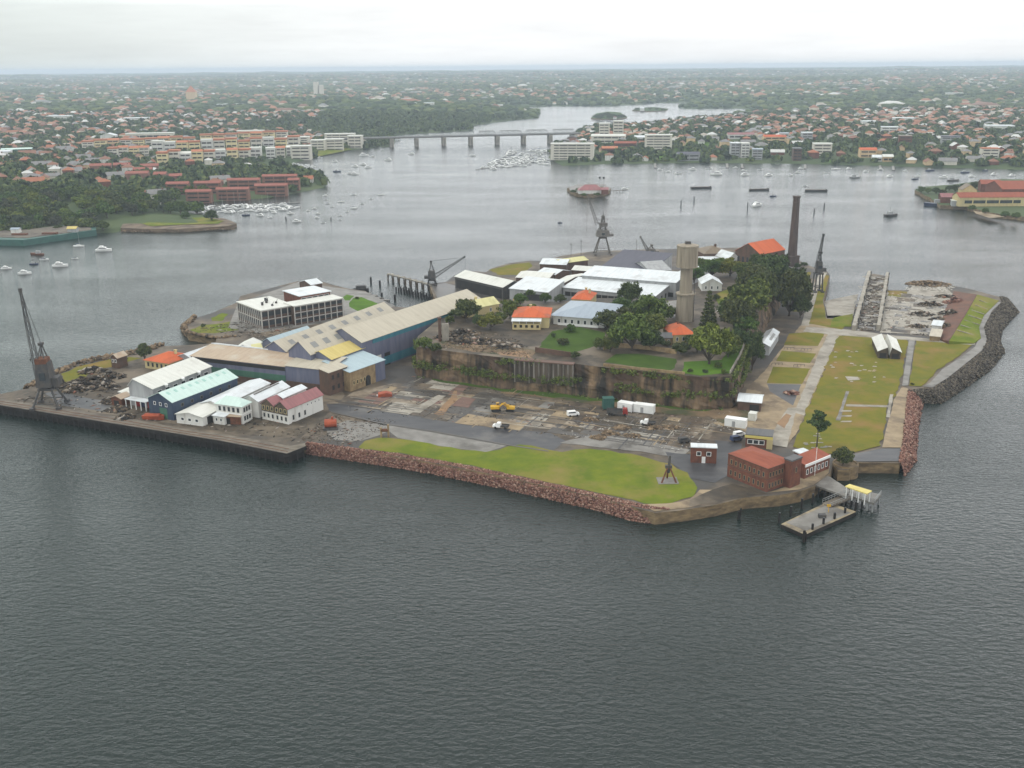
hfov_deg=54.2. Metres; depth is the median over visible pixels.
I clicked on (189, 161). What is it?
house
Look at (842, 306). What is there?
slipway
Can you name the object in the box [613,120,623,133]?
apartment block
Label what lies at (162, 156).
apartment block
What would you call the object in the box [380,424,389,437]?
winch
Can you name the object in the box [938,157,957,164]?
house
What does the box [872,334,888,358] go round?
pavilion
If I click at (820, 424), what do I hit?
pine tree
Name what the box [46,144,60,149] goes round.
house
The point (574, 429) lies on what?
floor slab
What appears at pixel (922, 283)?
mound
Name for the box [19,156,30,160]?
house
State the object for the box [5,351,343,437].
yard
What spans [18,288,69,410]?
dockside crane
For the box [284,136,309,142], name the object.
apartment block
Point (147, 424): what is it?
crane rail
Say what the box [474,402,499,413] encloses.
floor slab
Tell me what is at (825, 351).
pavement
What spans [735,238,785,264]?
powerhouse
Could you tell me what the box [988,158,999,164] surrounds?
house
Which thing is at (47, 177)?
house
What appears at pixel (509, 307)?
tree
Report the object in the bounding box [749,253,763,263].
tree
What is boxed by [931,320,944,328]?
shed
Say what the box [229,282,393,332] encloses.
pavement
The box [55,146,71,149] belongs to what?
house
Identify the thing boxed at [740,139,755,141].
house
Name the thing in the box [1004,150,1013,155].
house
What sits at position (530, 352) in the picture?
pavement
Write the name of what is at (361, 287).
ferry
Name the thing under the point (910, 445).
rubble
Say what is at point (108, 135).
warehouse
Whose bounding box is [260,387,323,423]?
workshop
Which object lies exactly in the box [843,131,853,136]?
house
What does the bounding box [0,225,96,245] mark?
floating dock
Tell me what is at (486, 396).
floor slab
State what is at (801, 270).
tree
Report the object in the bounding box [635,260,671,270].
building
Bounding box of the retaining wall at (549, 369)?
[514,358,574,386]
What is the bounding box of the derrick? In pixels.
[656,455,678,483]
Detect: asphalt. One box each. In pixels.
[45,391,118,413]
[666,452,727,482]
[689,484,766,506]
[715,440,741,466]
[767,384,800,404]
[853,448,900,460]
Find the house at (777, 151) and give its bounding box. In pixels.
[770,149,784,154]
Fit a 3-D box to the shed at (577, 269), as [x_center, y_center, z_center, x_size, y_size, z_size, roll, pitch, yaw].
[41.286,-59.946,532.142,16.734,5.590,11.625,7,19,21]
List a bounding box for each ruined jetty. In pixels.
[387,273,431,291]
[395,286,433,299]
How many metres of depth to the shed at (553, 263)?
541.33 m
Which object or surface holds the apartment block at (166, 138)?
on the terrain at (114, 220)
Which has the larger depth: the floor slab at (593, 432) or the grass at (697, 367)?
the grass at (697, 367)
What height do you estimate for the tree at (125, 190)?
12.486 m
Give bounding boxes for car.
[677,436,690,442]
[730,435,742,441]
[733,430,744,435]
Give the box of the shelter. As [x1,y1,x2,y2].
[737,393,763,411]
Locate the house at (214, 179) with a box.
[209,177,223,184]
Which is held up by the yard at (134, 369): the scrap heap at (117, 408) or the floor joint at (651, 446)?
the scrap heap at (117, 408)
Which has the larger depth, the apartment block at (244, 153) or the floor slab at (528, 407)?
the apartment block at (244, 153)
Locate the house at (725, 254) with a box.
[715,249,736,260]
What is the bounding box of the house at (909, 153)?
[905,150,914,157]
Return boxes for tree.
[0,224,5,230]
[1,202,12,206]
[5,221,21,230]
[6,214,26,224]
[7,197,17,202]
[9,211,25,219]
[20,224,33,229]
[23,201,35,217]
[24,191,39,200]
[28,219,43,227]
[34,213,47,220]
[38,204,48,209]
[38,209,56,224]
[39,187,52,195]
[42,191,60,201]
[47,184,58,189]
[48,215,62,224]
[49,201,68,211]
[55,188,65,195]
[57,208,69,211]
[60,211,76,218]
[61,219,75,225]
[64,189,79,201]
[64,217,80,221]
[65,186,80,193]
[71,195,84,202]
[75,199,89,208]
[75,209,88,217]
[77,188,88,194]
[81,211,97,219]
[82,217,97,226]
[84,188,96,195]
[86,207,99,215]
[87,198,98,205]
[96,202,114,217]
[96,220,109,230]
[100,189,110,195]
[104,192,114,198]
[104,198,122,205]
[105,194,121,198]
[112,204,122,213]
[114,186,131,194]
[114,192,127,199]
[115,198,126,210]
[125,203,138,215]
[129,202,141,213]
[131,192,144,199]
[134,193,150,198]
[135,187,144,191]
[135,199,151,207]
[136,343,151,358]
[138,201,150,212]
[138,208,148,212]
[148,201,158,210]
[152,194,160,201]
[156,203,166,212]
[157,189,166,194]
[158,193,170,201]
[163,202,175,213]
[166,188,180,200]
[174,204,184,213]
[178,201,188,205]
[179,211,189,217]
[183,185,194,192]
[187,203,204,213]
[189,201,204,213]
[197,184,209,188]
[203,210,218,219]
[448,309,462,316]
[453,298,481,320]
[472,313,481,324]
[476,312,502,328]
[495,311,508,319]
[496,299,521,317]
[513,293,528,304]
[539,292,551,301]
[554,294,566,301]
[592,309,619,329]
[593,337,602,348]
[599,336,621,351]
[604,323,625,336]
[606,311,654,350]
[610,297,631,306]
[615,307,633,315]
[616,281,642,301]
[629,293,669,317]
[641,330,666,347]
[646,313,667,330]
[659,306,675,317]
[671,342,690,353]
[683,334,690,342]
[688,321,737,363]
[693,267,704,282]
[698,257,705,265]
[698,290,717,328]
[699,258,724,274]
[715,299,724,314]
[718,257,743,275]
[719,297,758,330]
[724,343,738,356]
[725,333,742,347]
[727,277,772,312]
[731,328,751,345]
[732,262,752,275]
[733,316,759,331]
[735,263,777,284]
[746,270,780,297]
[746,329,765,369]
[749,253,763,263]
[755,254,788,278]
[762,253,790,278]
[774,269,813,315]
[790,294,812,317]
[791,267,812,292]
[806,410,831,446]
[830,446,854,464]
[915,186,925,191]
[932,187,939,192]
[950,184,958,190]
[967,205,976,209]
[970,181,977,187]
[999,211,1009,216]
[1011,212,1020,217]
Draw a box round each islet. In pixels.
[567,183,610,197]
[591,111,626,119]
[632,107,667,111]
[915,179,1023,220]
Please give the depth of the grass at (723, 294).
437.13 m
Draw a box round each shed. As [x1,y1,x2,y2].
[118,387,128,393]
[124,357,211,411]
[147,368,238,420]
[178,346,205,359]
[190,343,347,389]
[239,337,262,346]
[251,343,262,347]
[299,278,322,287]
[454,270,517,299]
[515,271,553,280]
[537,267,569,278]
[539,258,569,269]
[556,256,587,270]
[561,273,582,285]
[571,265,592,274]
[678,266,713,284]
[699,256,717,259]
[762,328,779,354]
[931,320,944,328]
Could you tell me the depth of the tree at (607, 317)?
378.25 m
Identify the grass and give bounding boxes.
[61,357,139,381]
[143,217,223,225]
[191,322,236,332]
[211,313,227,320]
[314,148,350,156]
[343,295,353,299]
[349,297,376,310]
[359,438,696,503]
[432,378,712,410]
[490,262,531,274]
[540,327,604,351]
[605,354,676,369]
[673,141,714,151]
[682,346,741,374]
[716,290,728,303]
[767,367,809,383]
[776,351,815,362]
[784,332,823,345]
[793,336,907,453]
[809,275,843,328]
[830,314,852,326]
[887,291,906,296]
[909,341,970,385]
[949,295,998,343]
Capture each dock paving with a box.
[432,283,497,299]
[880,285,951,333]
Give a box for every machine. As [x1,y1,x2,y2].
[323,416,337,430]
[377,391,391,397]
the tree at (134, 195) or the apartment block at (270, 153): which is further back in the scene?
the apartment block at (270, 153)
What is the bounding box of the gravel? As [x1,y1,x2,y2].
[643,490,709,510]
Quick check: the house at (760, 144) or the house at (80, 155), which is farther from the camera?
the house at (760, 144)
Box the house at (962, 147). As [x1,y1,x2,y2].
[957,144,967,150]
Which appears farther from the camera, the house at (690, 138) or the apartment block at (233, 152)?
the house at (690, 138)
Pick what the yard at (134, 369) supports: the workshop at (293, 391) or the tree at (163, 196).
the workshop at (293, 391)
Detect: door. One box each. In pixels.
[159,407,167,418]
[207,415,212,423]
[366,375,370,385]
[524,293,540,300]
[749,404,758,411]
[879,353,886,358]
[891,354,898,358]
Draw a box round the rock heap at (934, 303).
[916,301,944,305]
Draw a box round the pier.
[204,201,299,206]
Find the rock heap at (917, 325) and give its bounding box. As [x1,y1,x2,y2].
[907,323,928,327]
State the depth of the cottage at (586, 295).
419.49 m
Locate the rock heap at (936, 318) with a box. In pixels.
[927,316,945,320]
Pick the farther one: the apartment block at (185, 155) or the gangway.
the apartment block at (185, 155)
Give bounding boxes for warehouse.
[0,147,32,150]
[0,150,12,153]
[46,115,72,118]
[100,133,117,138]
[123,117,149,119]
[860,120,875,123]
[892,117,913,119]
[983,125,1014,129]
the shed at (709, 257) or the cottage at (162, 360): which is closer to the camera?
the cottage at (162, 360)
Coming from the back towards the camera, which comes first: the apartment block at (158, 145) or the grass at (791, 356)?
the apartment block at (158, 145)
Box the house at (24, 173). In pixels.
[21,169,32,175]
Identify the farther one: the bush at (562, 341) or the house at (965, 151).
the house at (965, 151)
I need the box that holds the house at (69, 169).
[61,166,74,172]
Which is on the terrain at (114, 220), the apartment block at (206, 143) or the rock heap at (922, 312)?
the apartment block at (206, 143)
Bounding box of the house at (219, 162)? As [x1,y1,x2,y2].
[212,159,224,165]
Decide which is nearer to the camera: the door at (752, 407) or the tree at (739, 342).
the door at (752, 407)
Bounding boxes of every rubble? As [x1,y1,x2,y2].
[22,342,164,388]
[119,228,235,232]
[179,314,236,339]
[305,441,669,523]
[441,340,527,356]
[571,410,745,449]
[857,276,955,335]
[898,389,923,475]
[908,296,1019,403]
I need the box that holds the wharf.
[0,399,305,463]
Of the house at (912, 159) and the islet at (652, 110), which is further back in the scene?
the islet at (652, 110)
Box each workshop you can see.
[175,402,215,425]
[200,378,270,405]
[243,381,289,417]
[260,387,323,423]
[262,326,308,347]
[264,302,394,352]
[273,384,306,399]
[287,323,352,359]
[316,341,365,360]
[336,289,479,365]
[508,276,564,301]
[562,277,668,300]
[581,265,679,299]
[602,249,672,270]
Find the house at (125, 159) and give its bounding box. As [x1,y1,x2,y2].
[119,157,131,162]
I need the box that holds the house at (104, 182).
[98,178,110,186]
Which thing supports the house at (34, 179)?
on the terrain at (114, 220)
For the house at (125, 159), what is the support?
on the terrain at (114, 220)
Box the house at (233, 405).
[214,395,252,423]
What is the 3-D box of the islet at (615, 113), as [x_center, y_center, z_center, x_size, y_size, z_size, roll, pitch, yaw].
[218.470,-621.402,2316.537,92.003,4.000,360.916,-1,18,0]
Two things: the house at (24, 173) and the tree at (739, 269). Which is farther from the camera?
the house at (24, 173)
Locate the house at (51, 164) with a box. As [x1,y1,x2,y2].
[47,161,58,166]
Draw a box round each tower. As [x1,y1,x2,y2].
[186,86,196,98]
[313,82,318,93]
[319,85,323,93]
[437,317,448,341]
[675,241,698,321]
[783,454,802,487]
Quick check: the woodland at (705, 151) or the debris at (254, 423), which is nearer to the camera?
the debris at (254, 423)
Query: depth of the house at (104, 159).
1129.21 m
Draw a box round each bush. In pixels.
[415,336,432,348]
[427,343,441,352]
[445,315,454,322]
[525,289,535,295]
[556,338,569,344]
[564,324,575,330]
[571,351,581,357]
[713,294,720,299]
[713,361,722,367]
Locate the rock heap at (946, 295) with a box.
[933,293,954,297]
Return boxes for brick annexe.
[798,447,830,478]
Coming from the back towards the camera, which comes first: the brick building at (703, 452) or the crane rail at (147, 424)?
the crane rail at (147, 424)
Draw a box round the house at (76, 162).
[66,160,78,165]
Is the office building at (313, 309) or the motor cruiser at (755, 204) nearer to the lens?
the office building at (313, 309)
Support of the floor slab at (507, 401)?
on the floor slab at (486, 396)
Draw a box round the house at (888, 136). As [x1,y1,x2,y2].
[882,133,891,138]
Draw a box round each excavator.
[490,402,506,411]
[499,403,514,411]
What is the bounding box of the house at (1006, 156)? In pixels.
[1000,155,1012,161]
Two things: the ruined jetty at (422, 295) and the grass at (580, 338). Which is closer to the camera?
the grass at (580, 338)
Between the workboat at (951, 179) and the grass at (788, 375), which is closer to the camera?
the grass at (788, 375)
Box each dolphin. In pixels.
[737,508,741,519]
[802,530,806,542]
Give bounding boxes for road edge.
[331,411,548,451]
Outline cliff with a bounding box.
[415,296,779,409]
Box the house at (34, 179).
[21,176,44,181]
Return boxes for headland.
[121,218,236,232]
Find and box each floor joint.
[575,420,650,430]
[583,422,658,432]
[603,439,681,450]
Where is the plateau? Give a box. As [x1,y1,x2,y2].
[418,273,767,376]
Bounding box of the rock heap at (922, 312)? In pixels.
[908,310,935,316]
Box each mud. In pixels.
[500,392,706,416]
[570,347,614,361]
[571,410,737,450]
[593,412,689,435]
[700,405,749,422]
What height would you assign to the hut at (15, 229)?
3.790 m
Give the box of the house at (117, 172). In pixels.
[105,170,124,178]
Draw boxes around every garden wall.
[535,347,570,356]
[603,343,676,353]
[603,363,684,374]
[729,344,744,373]
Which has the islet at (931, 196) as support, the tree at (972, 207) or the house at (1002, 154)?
the tree at (972, 207)
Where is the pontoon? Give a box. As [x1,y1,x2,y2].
[781,504,855,536]
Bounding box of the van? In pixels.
[567,410,579,416]
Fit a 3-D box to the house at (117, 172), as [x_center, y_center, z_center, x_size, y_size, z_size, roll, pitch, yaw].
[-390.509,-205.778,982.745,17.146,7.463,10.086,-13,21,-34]
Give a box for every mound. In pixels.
[433,332,461,339]
[441,328,480,336]
[447,335,479,344]
[469,337,500,344]
[488,341,522,349]
[905,280,951,287]
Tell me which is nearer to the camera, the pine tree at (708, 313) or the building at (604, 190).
the pine tree at (708, 313)
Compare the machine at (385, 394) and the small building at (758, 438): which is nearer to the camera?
the small building at (758, 438)
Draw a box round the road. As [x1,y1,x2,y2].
[326,403,564,449]
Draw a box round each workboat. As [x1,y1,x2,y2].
[30,249,43,254]
[883,207,897,216]
[924,194,939,205]
[947,174,958,180]
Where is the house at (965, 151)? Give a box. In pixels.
[961,148,971,154]
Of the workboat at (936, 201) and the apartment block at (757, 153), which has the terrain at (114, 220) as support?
the apartment block at (757, 153)
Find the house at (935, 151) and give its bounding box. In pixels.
[928,148,941,154]
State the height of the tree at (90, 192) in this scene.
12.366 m
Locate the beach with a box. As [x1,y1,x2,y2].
[974,211,1003,217]
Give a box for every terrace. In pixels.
[165,181,190,194]
[185,189,213,202]
[193,180,221,193]
[215,187,250,200]
[227,178,260,190]
[254,183,288,195]
[261,174,297,182]
[287,178,300,190]
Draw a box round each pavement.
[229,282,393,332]
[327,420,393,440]
[341,383,576,428]
[386,425,506,451]
[440,341,534,357]
[561,433,689,455]
[713,324,841,443]
[768,466,829,492]
[773,408,795,446]
[794,334,837,414]
[803,327,974,344]
[882,387,907,447]
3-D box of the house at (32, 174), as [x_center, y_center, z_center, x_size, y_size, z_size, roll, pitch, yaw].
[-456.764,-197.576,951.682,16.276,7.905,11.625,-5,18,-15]
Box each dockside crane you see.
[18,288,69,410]
[424,256,464,285]
[586,194,613,255]
[639,236,658,251]
[811,234,826,292]
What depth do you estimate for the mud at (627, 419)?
313.68 m
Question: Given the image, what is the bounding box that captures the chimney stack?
[785,196,800,265]
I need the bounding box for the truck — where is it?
[607,407,627,415]
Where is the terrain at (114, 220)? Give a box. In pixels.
[0,65,1023,232]
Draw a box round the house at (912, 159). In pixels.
[906,156,916,162]
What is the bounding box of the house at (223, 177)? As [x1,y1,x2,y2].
[209,174,230,182]
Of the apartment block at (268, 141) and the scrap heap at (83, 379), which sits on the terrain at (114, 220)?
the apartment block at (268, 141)
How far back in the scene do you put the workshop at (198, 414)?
316.03 m
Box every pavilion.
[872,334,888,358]
[885,334,901,358]
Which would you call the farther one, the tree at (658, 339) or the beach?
the beach
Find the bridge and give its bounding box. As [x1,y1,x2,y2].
[345,129,580,146]
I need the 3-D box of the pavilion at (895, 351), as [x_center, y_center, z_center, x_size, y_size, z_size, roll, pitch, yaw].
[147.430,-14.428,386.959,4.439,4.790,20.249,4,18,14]
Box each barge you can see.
[690,186,711,188]
[749,188,768,190]
[805,189,827,191]
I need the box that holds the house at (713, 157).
[710,154,716,159]
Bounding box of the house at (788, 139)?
[786,135,794,143]
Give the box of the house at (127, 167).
[121,163,133,172]
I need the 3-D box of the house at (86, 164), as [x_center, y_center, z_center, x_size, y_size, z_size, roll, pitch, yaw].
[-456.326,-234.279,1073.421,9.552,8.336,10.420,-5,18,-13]
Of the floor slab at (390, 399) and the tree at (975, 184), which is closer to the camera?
the floor slab at (390, 399)
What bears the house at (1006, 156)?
on the terrain at (114, 220)
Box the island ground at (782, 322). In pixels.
[0,248,1001,524]
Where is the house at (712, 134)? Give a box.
[707,131,716,135]
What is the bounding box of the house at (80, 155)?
[74,153,91,158]
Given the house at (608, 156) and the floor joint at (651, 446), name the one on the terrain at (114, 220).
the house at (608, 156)
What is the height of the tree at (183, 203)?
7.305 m
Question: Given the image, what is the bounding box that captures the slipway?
[824,294,857,315]
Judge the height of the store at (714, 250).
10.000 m
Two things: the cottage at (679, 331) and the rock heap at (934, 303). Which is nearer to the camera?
the cottage at (679, 331)
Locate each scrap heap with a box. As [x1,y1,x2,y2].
[55,379,73,388]
[60,383,89,393]
[71,376,94,385]
[77,365,108,374]
[79,373,114,384]
[89,381,121,390]
[98,396,111,404]
[102,370,126,378]
[103,404,130,412]
[113,412,136,420]
[783,390,799,394]
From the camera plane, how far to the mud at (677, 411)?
326.56 m
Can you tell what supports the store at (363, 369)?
on the island ground at (782, 322)
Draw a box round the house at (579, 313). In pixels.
[551,301,622,327]
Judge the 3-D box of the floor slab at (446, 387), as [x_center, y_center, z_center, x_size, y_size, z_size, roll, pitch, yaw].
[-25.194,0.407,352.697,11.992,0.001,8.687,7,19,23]
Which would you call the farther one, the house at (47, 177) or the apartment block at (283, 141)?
the apartment block at (283, 141)
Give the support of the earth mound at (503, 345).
on the plateau
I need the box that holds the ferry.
[353,285,368,291]
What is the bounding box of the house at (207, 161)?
[204,158,212,164]
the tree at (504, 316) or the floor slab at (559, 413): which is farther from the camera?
the tree at (504, 316)
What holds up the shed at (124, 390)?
on the yard at (134, 369)
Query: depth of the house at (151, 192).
865.39 m
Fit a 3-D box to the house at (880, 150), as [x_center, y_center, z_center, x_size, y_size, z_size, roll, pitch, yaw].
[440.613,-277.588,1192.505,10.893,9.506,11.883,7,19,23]
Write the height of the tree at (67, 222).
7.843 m
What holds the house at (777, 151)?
on the terrain at (114, 220)
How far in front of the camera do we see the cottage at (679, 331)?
362.85 m
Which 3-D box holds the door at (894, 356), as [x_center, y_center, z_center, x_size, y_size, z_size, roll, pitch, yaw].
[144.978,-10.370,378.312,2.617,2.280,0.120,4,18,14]
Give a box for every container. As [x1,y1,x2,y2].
[602,396,614,409]
[617,400,634,412]
[633,402,655,413]
[724,415,747,428]
[748,411,756,420]
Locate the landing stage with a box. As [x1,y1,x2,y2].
[845,484,881,512]
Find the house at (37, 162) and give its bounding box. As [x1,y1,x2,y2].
[31,160,51,164]
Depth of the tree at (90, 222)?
708.21 m
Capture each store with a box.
[322,351,385,391]
[698,244,726,256]
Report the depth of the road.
309.62 m
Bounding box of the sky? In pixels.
[0,0,1023,73]
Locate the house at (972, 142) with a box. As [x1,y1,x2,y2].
[969,138,980,146]
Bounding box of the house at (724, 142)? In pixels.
[719,138,730,146]
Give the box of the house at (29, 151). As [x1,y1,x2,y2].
[18,149,35,153]
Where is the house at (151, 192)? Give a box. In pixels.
[145,187,166,198]
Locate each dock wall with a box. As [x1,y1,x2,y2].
[852,270,871,330]
[876,272,889,330]
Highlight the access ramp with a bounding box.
[816,476,849,505]
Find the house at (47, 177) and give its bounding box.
[41,173,49,180]
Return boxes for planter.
[832,459,858,479]
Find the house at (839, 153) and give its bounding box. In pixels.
[836,150,845,155]
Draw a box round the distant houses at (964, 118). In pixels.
[0,67,1023,145]
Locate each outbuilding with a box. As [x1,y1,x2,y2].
[211,412,229,424]
[226,414,241,424]
[660,332,672,344]
[792,448,807,454]
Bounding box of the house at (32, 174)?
[23,172,41,176]
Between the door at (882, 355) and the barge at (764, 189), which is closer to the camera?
the door at (882, 355)
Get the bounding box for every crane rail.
[0,401,287,448]
[0,403,287,451]
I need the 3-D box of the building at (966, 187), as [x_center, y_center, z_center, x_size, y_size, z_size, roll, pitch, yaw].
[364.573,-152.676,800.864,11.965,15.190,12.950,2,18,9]
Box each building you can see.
[89,163,111,169]
[113,162,131,170]
[124,170,149,179]
[132,167,152,169]
[140,163,158,168]
[153,171,167,175]
[168,173,181,178]
[236,296,291,328]
[282,285,330,301]
[283,294,343,324]
[317,361,347,395]
[578,185,600,193]
[601,187,608,193]
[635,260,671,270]
[666,300,676,317]
[690,443,717,463]
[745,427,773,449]
[938,193,952,202]
[950,199,956,205]
[952,192,1023,206]
[958,183,976,191]
[977,179,999,191]
[985,181,1023,191]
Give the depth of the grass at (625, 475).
279.82 m
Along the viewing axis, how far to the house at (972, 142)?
1244.07 m
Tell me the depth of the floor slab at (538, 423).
316.54 m
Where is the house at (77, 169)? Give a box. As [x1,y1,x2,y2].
[60,166,82,174]
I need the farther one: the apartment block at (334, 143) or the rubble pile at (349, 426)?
the apartment block at (334, 143)
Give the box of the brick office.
[727,446,784,491]
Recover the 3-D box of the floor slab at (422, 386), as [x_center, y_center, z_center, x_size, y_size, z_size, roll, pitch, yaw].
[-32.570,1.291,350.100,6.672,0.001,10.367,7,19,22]
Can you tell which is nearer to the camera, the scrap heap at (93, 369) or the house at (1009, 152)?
the scrap heap at (93, 369)
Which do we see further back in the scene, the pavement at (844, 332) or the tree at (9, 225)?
the tree at (9, 225)
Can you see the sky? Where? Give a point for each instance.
(37, 36)
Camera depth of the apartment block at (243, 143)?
1336.57 m
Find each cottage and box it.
[143,349,183,369]
[455,296,499,317]
[571,287,596,301]
[663,322,692,342]
[698,273,721,290]
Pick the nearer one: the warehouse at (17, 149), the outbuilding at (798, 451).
the outbuilding at (798, 451)
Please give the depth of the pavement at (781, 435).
304.12 m
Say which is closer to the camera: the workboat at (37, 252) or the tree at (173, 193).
the workboat at (37, 252)
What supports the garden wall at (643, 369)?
on the plateau
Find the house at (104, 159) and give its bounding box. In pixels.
[99,155,110,162]
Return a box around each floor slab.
[347,401,382,406]
[358,391,397,403]
[358,398,393,405]
[380,402,422,414]
[383,386,396,391]
[391,395,413,399]
[394,391,421,397]
[401,383,413,386]
[403,388,433,392]
[405,383,432,392]
[410,389,450,396]
[412,379,429,383]
[412,398,442,403]
[414,395,444,412]
[426,380,459,389]
[434,391,456,414]
[440,389,488,401]
[442,390,462,395]
[446,406,486,416]
[447,410,475,422]
[448,393,474,400]
[451,397,474,407]
[452,385,467,390]
[455,414,527,429]
[470,392,517,409]
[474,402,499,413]
[490,398,518,404]
[496,351,532,358]
[502,413,516,418]
[506,407,527,413]
[511,411,525,416]
[516,405,539,409]
[525,414,549,426]
[539,401,554,408]
[546,405,587,413]
[546,416,570,423]
[547,427,587,436]
[549,411,574,420]
[562,426,582,432]
[578,429,600,437]
[629,430,657,438]
[652,434,665,442]
[666,417,680,421]
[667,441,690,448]
[695,433,711,438]
[777,413,791,427]
[836,391,848,419]
[845,376,859,379]
[846,404,888,406]
[886,394,892,416]
[891,329,910,332]
[896,298,914,301]
[901,293,911,297]
[918,295,929,298]
[918,328,931,332]
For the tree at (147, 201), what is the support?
on the terrain at (114, 220)
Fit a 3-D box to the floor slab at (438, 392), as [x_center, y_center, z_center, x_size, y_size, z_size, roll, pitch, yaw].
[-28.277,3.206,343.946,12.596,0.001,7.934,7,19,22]
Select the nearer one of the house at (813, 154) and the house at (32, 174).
the house at (32, 174)
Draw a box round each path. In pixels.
[801,273,826,325]
[902,340,914,385]
[923,302,1000,386]
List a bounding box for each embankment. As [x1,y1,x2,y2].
[25,345,164,388]
[306,448,643,520]
[921,357,989,402]
[940,291,976,343]
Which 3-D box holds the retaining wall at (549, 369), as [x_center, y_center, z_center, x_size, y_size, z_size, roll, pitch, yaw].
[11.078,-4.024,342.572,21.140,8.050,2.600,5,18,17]
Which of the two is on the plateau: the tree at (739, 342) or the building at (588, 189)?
the tree at (739, 342)
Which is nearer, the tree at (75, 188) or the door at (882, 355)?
the door at (882, 355)
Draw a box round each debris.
[15,322,321,441]
[302,376,716,451]
[442,333,527,357]
[857,277,947,335]
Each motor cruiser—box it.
[18,270,31,273]
[52,261,67,266]
[95,246,111,250]
[710,171,721,174]
[752,202,760,206]
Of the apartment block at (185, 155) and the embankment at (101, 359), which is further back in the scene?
the apartment block at (185, 155)
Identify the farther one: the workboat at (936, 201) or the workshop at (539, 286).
the workboat at (936, 201)
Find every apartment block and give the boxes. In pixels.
[81,140,94,148]
[93,138,106,146]
[107,138,119,144]
[107,146,119,156]
[118,145,128,156]
[119,138,132,144]
[125,132,174,137]
[128,146,138,153]
[132,138,144,144]
[139,145,149,155]
[144,137,157,144]
[151,140,164,150]
[156,151,168,164]
[157,136,169,140]
[163,141,175,150]
[167,149,180,158]
[170,135,182,144]
[176,140,188,149]
[179,151,191,159]
[183,137,194,139]
[188,140,200,148]
[191,149,203,161]
[199,133,211,138]
[200,139,213,148]
[203,149,215,158]
[212,133,224,138]
[213,138,224,148]
[215,149,225,158]
[225,133,236,136]
[225,137,237,147]
[226,147,238,157]
[236,130,264,131]
[237,132,249,137]
[238,139,250,147]
[238,148,250,158]
[249,146,261,160]
[250,131,262,136]
[250,137,262,146]
[262,136,273,146]
[263,130,274,137]
[265,147,275,158]
[275,130,287,137]
[275,137,286,146]
[275,146,284,157]
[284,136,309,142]
[286,145,290,155]
[287,135,299,144]
[290,145,312,159]
[310,139,325,150]
[324,133,355,142]
[325,138,343,149]
[347,135,363,147]
[550,143,594,159]
[591,134,625,142]
[599,123,609,133]
[601,146,617,152]
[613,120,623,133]
[614,141,636,146]
[634,135,644,142]
[645,134,672,149]
[676,152,699,160]
[726,132,754,138]
[729,142,740,157]
[740,142,749,157]
[752,148,762,159]
[762,135,786,142]
[779,132,789,139]
[791,147,801,160]
[800,132,812,139]
[812,143,832,155]
[858,147,876,157]
[871,155,882,161]
[880,126,897,131]
[882,154,893,161]
[898,135,911,142]
[940,135,960,143]
[979,147,999,157]
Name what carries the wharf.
in the water
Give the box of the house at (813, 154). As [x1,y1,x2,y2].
[807,149,819,158]
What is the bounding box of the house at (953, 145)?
[949,141,959,149]
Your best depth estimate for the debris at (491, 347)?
358.81 m
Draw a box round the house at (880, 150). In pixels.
[877,148,885,154]
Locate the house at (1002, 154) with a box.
[999,148,1013,155]
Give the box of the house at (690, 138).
[686,135,694,142]
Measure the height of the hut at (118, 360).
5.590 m
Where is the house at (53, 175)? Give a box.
[42,172,59,178]
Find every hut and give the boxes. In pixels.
[10,227,21,232]
[66,226,78,231]
[109,351,127,368]
[109,391,129,405]
[929,328,942,340]
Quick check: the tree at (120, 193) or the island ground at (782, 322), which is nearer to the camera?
the island ground at (782, 322)
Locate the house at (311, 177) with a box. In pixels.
[303,175,313,182]
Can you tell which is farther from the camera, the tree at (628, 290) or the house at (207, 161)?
the house at (207, 161)
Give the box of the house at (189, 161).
[185,158,194,164]
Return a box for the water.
[0,103,1023,767]
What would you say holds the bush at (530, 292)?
on the plateau
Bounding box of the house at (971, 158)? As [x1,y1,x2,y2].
[965,155,981,161]
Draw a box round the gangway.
[822,489,853,507]
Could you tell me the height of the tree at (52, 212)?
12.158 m
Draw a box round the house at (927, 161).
[923,158,933,164]
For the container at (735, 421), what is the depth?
308.41 m
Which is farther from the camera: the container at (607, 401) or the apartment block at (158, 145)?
the apartment block at (158, 145)
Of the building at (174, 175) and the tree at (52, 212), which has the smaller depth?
the tree at (52, 212)
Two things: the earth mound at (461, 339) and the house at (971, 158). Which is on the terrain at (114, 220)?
the house at (971, 158)
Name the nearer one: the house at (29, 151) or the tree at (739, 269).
the tree at (739, 269)
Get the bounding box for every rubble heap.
[581,416,599,421]
[589,434,606,440]
[601,429,620,435]
[612,424,631,430]
[622,433,640,438]
[645,425,663,430]
[663,424,679,430]
[930,322,950,327]
[937,308,957,315]
[941,296,962,303]
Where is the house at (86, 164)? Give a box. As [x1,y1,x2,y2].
[82,162,90,168]
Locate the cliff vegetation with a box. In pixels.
[411,338,751,410]
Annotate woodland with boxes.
[0,65,1023,117]
[0,103,1023,191]
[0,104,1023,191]
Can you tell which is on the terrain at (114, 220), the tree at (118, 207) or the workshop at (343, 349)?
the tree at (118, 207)
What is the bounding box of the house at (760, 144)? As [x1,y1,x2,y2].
[754,141,767,145]
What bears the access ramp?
in the water
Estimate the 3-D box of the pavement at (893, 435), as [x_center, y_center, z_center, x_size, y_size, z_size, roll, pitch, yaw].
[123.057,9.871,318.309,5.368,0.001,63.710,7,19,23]
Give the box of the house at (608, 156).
[605,152,613,160]
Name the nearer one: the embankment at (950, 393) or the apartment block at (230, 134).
the embankment at (950, 393)
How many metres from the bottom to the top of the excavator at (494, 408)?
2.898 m
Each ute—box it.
[492,421,509,429]
[640,418,655,424]
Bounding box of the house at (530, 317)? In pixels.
[511,304,551,329]
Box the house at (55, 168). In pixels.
[48,165,60,174]

